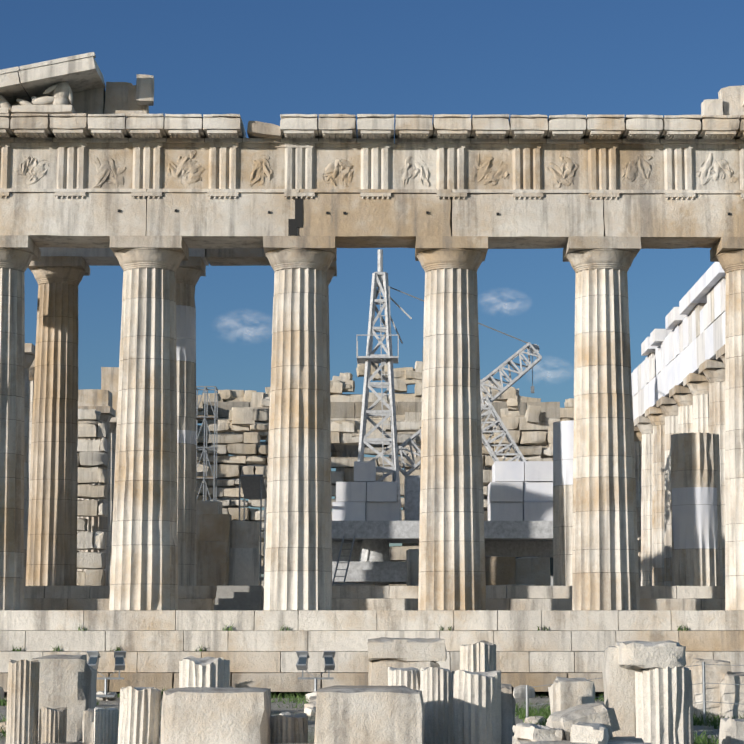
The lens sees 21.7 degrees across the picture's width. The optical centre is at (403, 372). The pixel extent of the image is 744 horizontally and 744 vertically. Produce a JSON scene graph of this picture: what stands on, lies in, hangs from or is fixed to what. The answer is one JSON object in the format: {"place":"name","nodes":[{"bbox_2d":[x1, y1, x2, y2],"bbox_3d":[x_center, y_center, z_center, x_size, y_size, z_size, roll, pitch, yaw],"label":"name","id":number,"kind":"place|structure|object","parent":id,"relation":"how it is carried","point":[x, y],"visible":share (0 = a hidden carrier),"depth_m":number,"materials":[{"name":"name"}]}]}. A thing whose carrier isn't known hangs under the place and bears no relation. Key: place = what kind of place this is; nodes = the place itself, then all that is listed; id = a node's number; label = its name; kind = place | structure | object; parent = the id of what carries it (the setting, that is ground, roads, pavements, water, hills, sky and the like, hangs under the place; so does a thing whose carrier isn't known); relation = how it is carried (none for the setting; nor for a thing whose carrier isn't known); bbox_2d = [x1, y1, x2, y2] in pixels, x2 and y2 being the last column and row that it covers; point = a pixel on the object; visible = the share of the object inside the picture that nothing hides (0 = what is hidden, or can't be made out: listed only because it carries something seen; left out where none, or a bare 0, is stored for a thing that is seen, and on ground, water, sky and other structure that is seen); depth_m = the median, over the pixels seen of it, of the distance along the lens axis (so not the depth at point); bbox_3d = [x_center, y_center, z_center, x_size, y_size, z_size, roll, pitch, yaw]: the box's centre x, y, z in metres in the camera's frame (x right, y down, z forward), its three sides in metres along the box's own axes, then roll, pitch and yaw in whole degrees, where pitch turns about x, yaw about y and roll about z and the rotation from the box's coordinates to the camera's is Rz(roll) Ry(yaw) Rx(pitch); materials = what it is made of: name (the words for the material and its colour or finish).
{"place":"outdoors","nodes":[
{"label":"outdoors","id":0,"kind":"place"},
{"bbox_2d":[29,359,34,490],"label":"column","id":1,"kind":"structure","parent":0,"point":[31,379],"depth_m":79.24,"materials":[{"name":"stone"}]},
{"bbox_2d":[213,308,271,343],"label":"cloud","id":2,"kind":"structure","parent":0,"point":[246,328],"depth_m":964.95,"materials":[{"name":"white"}]},
{"bbox_2d":[0,672,718,743],"bbox_3d":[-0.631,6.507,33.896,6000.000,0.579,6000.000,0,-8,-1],"label":"rubble","id":3,"kind":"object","parent":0,"point":[275,708],"depth_m":43.65,"materials":[{"name":"beige stone"}]},
{"bbox_2d":[87,651,125,696],"bbox_3d":[-7.496,7.593,48.822,0.997,1.148,0.500,0,-8,-1],"label":"floodlight","id":4,"kind":"object","parent":3,"relation":"on","point":[95,656],"visible":0.9,"depth_m":48.78,"materials":[{"name":"metal"}]},
{"bbox_2d":[296,651,335,696],"bbox_3d":[-2.223,7.599,48.868,0.997,1.148,0.500,0,-8,-1],"label":"floodlight","id":5,"kind":"object","parent":3,"relation":"on","point":[304,656],"visible":0.9,"depth_m":48.83,"materials":[{"name":"metal"}]},
{"bbox_2d":[0,637,743,743],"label":"stone ruins","id":6,"kind":"object","parent":3,"relation":"on","point":[412,692],"visible":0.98,"depth_m":27.47,"materials":[{"name":"stone"}]},
{"bbox_2d":[0,610,743,691],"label":"stepped platform","id":7,"kind":"structure","parent":3,"relation":"on","point":[258,648],"depth_m":52.23,"materials":[{"name":"stone"}]},
{"bbox_2d":[0,235,40,609],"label":"column","id":8,"kind":"structure","parent":7,"relation":"on","point":[19,254],"depth_m":54.24,"materials":[{"name":"stone"}]},
{"bbox_2d":[77,406,115,585],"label":"stone wall","id":9,"kind":"structure","parent":7,"relation":"on","point":[99,523],"depth_m":96.20,"materials":[{"name":"stone"}]},
{"bbox_2d":[107,416,116,585],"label":"column","id":10,"kind":"structure","parent":7,"relation":"on","point":[112,446],"depth_m":100.44,"materials":[{"name":"stone"}]},
{"bbox_2d":[109,235,188,609],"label":"column","id":11,"kind":"structure","parent":7,"relation":"on","point":[144,565],"depth_m":54.07,"materials":[{"name":"stone"}]},
{"bbox_2d":[214,474,266,609],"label":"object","id":12,"kind":"object","parent":7,"relation":"on","point":[240,597],"visible":0.92,"depth_m":57.18,"materials":[{"name":"metal"}]},
{"bbox_2d":[263,236,336,609],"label":"column","id":13,"kind":"structure","parent":7,"relation":"on","point":[298,574],"depth_m":54.09,"materials":[{"name":"stone"}]},
{"bbox_2d":[0,113,743,248],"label":"entablature","id":14,"kind":"structure","parent":13,"relation":"on","point":[213,181],"depth_m":54.68,"materials":[{"name":"stone"}]},
{"bbox_2d":[0,52,743,116],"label":"pediment","id":15,"kind":"structure","parent":14,"relation":"on","point":[81,75],"depth_m":55.36,"materials":[{"name":"stone"}]},
{"bbox_2d":[0,82,75,116],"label":"pediment sculpture","id":16,"kind":"object","parent":15,"relation":"in","point":[57,102],"visible":0.92,"depth_m":54.54,"materials":[{"name":"white stone"}]},
{"bbox_2d":[77,383,552,585],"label":"cella walls","id":17,"kind":"structure","parent":7,"relation":"on","point":[242,431],"depth_m":98.36,"materials":[{"name":"beige stone"}]},
{"bbox_2d":[196,361,573,451],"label":"ruined wall","id":18,"kind":"structure","parent":17,"relation":"on","point":[346,406],"depth_m":120.93,"materials":[{"name":"beige stone"}]},
{"bbox_2d":[331,452,336,498],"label":"stone block","id":19,"kind":"structure","parent":7,"relation":"on","point":[333,454],"depth_m":121.28,"materials":[{"name":"stone"}]},
{"bbox_2d":[23,586,724,609],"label":"steps","id":20,"kind":"structure","parent":7,"relation":"on","point":[398,597],"depth_m":57.76,"materials":[{"name":"stone"}]},
{"bbox_2d":[23,343,34,585],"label":"column","id":21,"kind":"structure","parent":20,"relation":"on","point":[29,353],"depth_m":75.22,"materials":[{"name":"stone"}]},
{"bbox_2d":[26,256,89,585],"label":"column","id":22,"kind":"structure","parent":20,"relation":"on","point":[52,534],"depth_m":59.37,"materials":[{"name":"stone"}]},
{"bbox_2d":[175,256,205,585],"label":"column","id":23,"kind":"structure","parent":20,"relation":"on","point":[190,271],"depth_m":59.52,"materials":[{"name":"stone"}]},
{"bbox_2d":[39,247,270,265],"bbox_3d":[-7.579,-4.013,60.637,8.359,1.117,1.512,0,-8,-1],"label":"pronaos architrave","id":24,"kind":"object","parent":23,"relation":"on","point":[212,257],"visible":0.15,"depth_m":59.87,"materials":[{"name":"stone"}]},
{"bbox_2d":[196,386,217,500],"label":"scaffold","id":25,"kind":"object","parent":20,"relation":"on","point":[206,417],"visible":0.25,"depth_m":94.99,"materials":[{"name":"metal"}]},
{"bbox_2d":[326,261,336,571],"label":"column","id":26,"kind":"structure","parent":20,"relation":"on","point":[331,271],"depth_m":60.06,"materials":[{"name":"stone"}]},
{"bbox_2d":[332,536,355,585],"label":"ladder","id":27,"kind":"object","parent":20,"relation":"on","point":[346,569],"visible":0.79,"depth_m":80.04,"materials":[{"name":"metal"}]},
{"bbox_2d":[333,443,358,473],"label":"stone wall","id":28,"kind":"structure","parent":20,"relation":"on","point":[347,450],"depth_m":116.84,"materials":[{"name":"stone"}]},
{"bbox_2d":[196,500,550,585],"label":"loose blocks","id":29,"kind":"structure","parent":20,"relation":"on","point":[227,550],"depth_m":72.18,"materials":[{"name":"stone"}]},
{"bbox_2d":[403,445,420,545],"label":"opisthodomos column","id":30,"kind":"structure","parent":20,"relation":"on","point":[411,544],"depth_m":116.77,"materials":[{"name":"stone"}]},
{"bbox_2d":[332,249,552,583],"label":"crane","id":31,"kind":"object","parent":20,"relation":"on","point":[374,563],"visible":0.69,"depth_m":84.14,"materials":[{"name":"grey metal"}]},
{"bbox_2d":[332,461,552,520],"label":"stone blocks","id":32,"kind":"structure","parent":31,"relation":"on","point":[519,490],"depth_m":81.38,"materials":[{"name":"stone"}]},
{"bbox_2d":[390,287,533,392],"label":"crane cable","id":33,"kind":"object","parent":31,"relation":"attached to","point":[532,388],"visible":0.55,"depth_m":85.67,"materials":[{"name":"grey metal"}]},
{"bbox_2d":[332,541,552,585],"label":"wall","id":34,"kind":"structure","parent":20,"relation":"on","point":[518,549],"depth_m":84.70,"materials":[{"name":"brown stone"}]},
{"bbox_2d":[482,445,493,510],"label":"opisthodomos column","id":35,"kind":"structure","parent":20,"relation":"on","point":[486,468],"depth_m":116.75,"materials":[{"name":"stone"}]},
{"bbox_2d":[553,420,573,585],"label":"column","id":36,"kind":"structure","parent":20,"relation":"on","point":[563,438],"depth_m":59.22,"materials":[{"name":"stone"}]},
{"bbox_2d":[671,432,722,585],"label":"column","id":37,"kind":"structure","parent":20,"relation":"on","point":[696,525],"depth_m":59.12,"materials":[{"name":"stone"}]},
{"bbox_2d":[415,236,487,609],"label":"column","id":38,"kind":"structure","parent":7,"relation":"on","point":[452,575],"depth_m":54.13,"materials":[{"name":"stone"}]},
{"bbox_2d":[563,236,640,609],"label":"column","id":39,"kind":"structure","parent":7,"relation":"on","point":[605,572],"depth_m":54.17,"materials":[{"name":"stone"}]},
{"bbox_2d":[634,427,641,585],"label":"column","id":40,"kind":"structure","parent":7,"relation":"on","point":[638,447],"depth_m":104.98,"materials":[{"name":"stone"}]},
{"bbox_2d":[634,416,652,585],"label":"column","id":41,"kind":"structure","parent":7,"relation":"on","point":[643,424],"depth_m":100.72,"materials":[{"name":"stone"}]},
{"bbox_2d":[645,407,664,585],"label":"column","id":42,"kind":"structure","parent":7,"relation":"on","point":[655,416],"depth_m":96.45,"materials":[{"name":"stone"}]},
{"bbox_2d":[656,396,678,585],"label":"column","id":43,"kind":"structure","parent":7,"relation":"on","point":[668,406],"depth_m":92.34,"materials":[{"name":"stone"}]},
{"bbox_2d":[669,385,692,432],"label":"column","id":44,"kind":"structure","parent":7,"relation":"on","point":[681,395],"depth_m":88.24,"materials":[{"name":"stone"}]},
{"bbox_2d":[683,373,708,432],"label":"column","id":45,"kind":"structure","parent":7,"relation":"on","point":[697,384],"depth_m":83.96,"materials":[{"name":"stone"}]},
{"bbox_2d":[699,359,724,585],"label":"column","id":46,"kind":"structure","parent":7,"relation":"on","point":[712,371],"depth_m":79.58,"materials":[{"name":"stone"}]},
{"bbox_2d":[716,344,724,364],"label":"column","id":47,"kind":"structure","parent":7,"relation":"on","point":[720,353],"depth_m":76.04,"materials":[{"name":"stone"}]},
{"bbox_2d":[710,237,743,609],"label":"column","id":48,"kind":"structure","parent":7,"relation":"on","point":[727,253],"depth_m":54.47,"materials":[{"name":"stone"}]},
{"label":"column","id":49,"kind":"object","parent":7,"relation":"on","visible":0},
{"bbox_2d":[78,262,725,422],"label":"inner entablature","id":50,"kind":"structure","parent":49,"relation":"on","point":[690,338],"depth_m":87.69,"materials":[{"name":"stone"}]},
{"bbox_2d":[0,624,743,743],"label":"grass tufts","id":51,"kind":"object","parent":3,"relation":"on","point":[541,711],"visible":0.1,"depth_m":39.78,"materials":[{"name":"green plant"}]},
{"bbox_2d":[525,662,743,724],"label":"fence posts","id":52,"kind":"object","parent":3,"relation":"on","point":[703,683],"visible":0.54,"depth_m":36.98,"materials":[{"name":"metal"}]},
{"bbox_2d":[0,0,743,576],"label":"sky","id":53,"kind":"structure","parent":0,"point":[256,60],"materials":[{"name":"blue"}]},
{"bbox_2d":[478,290,530,315],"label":"cloud","id":54,"kind":"structure","parent":0,"point":[505,303],"depth_m":967.73,"materials":[{"name":"white"}]},
{"bbox_2d":[519,357,573,382],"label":"cloud","id":55,"kind":"structure","parent":0,"point":[549,371],"depth_m":963.43,"materials":[{"name":"white"}]}
]}

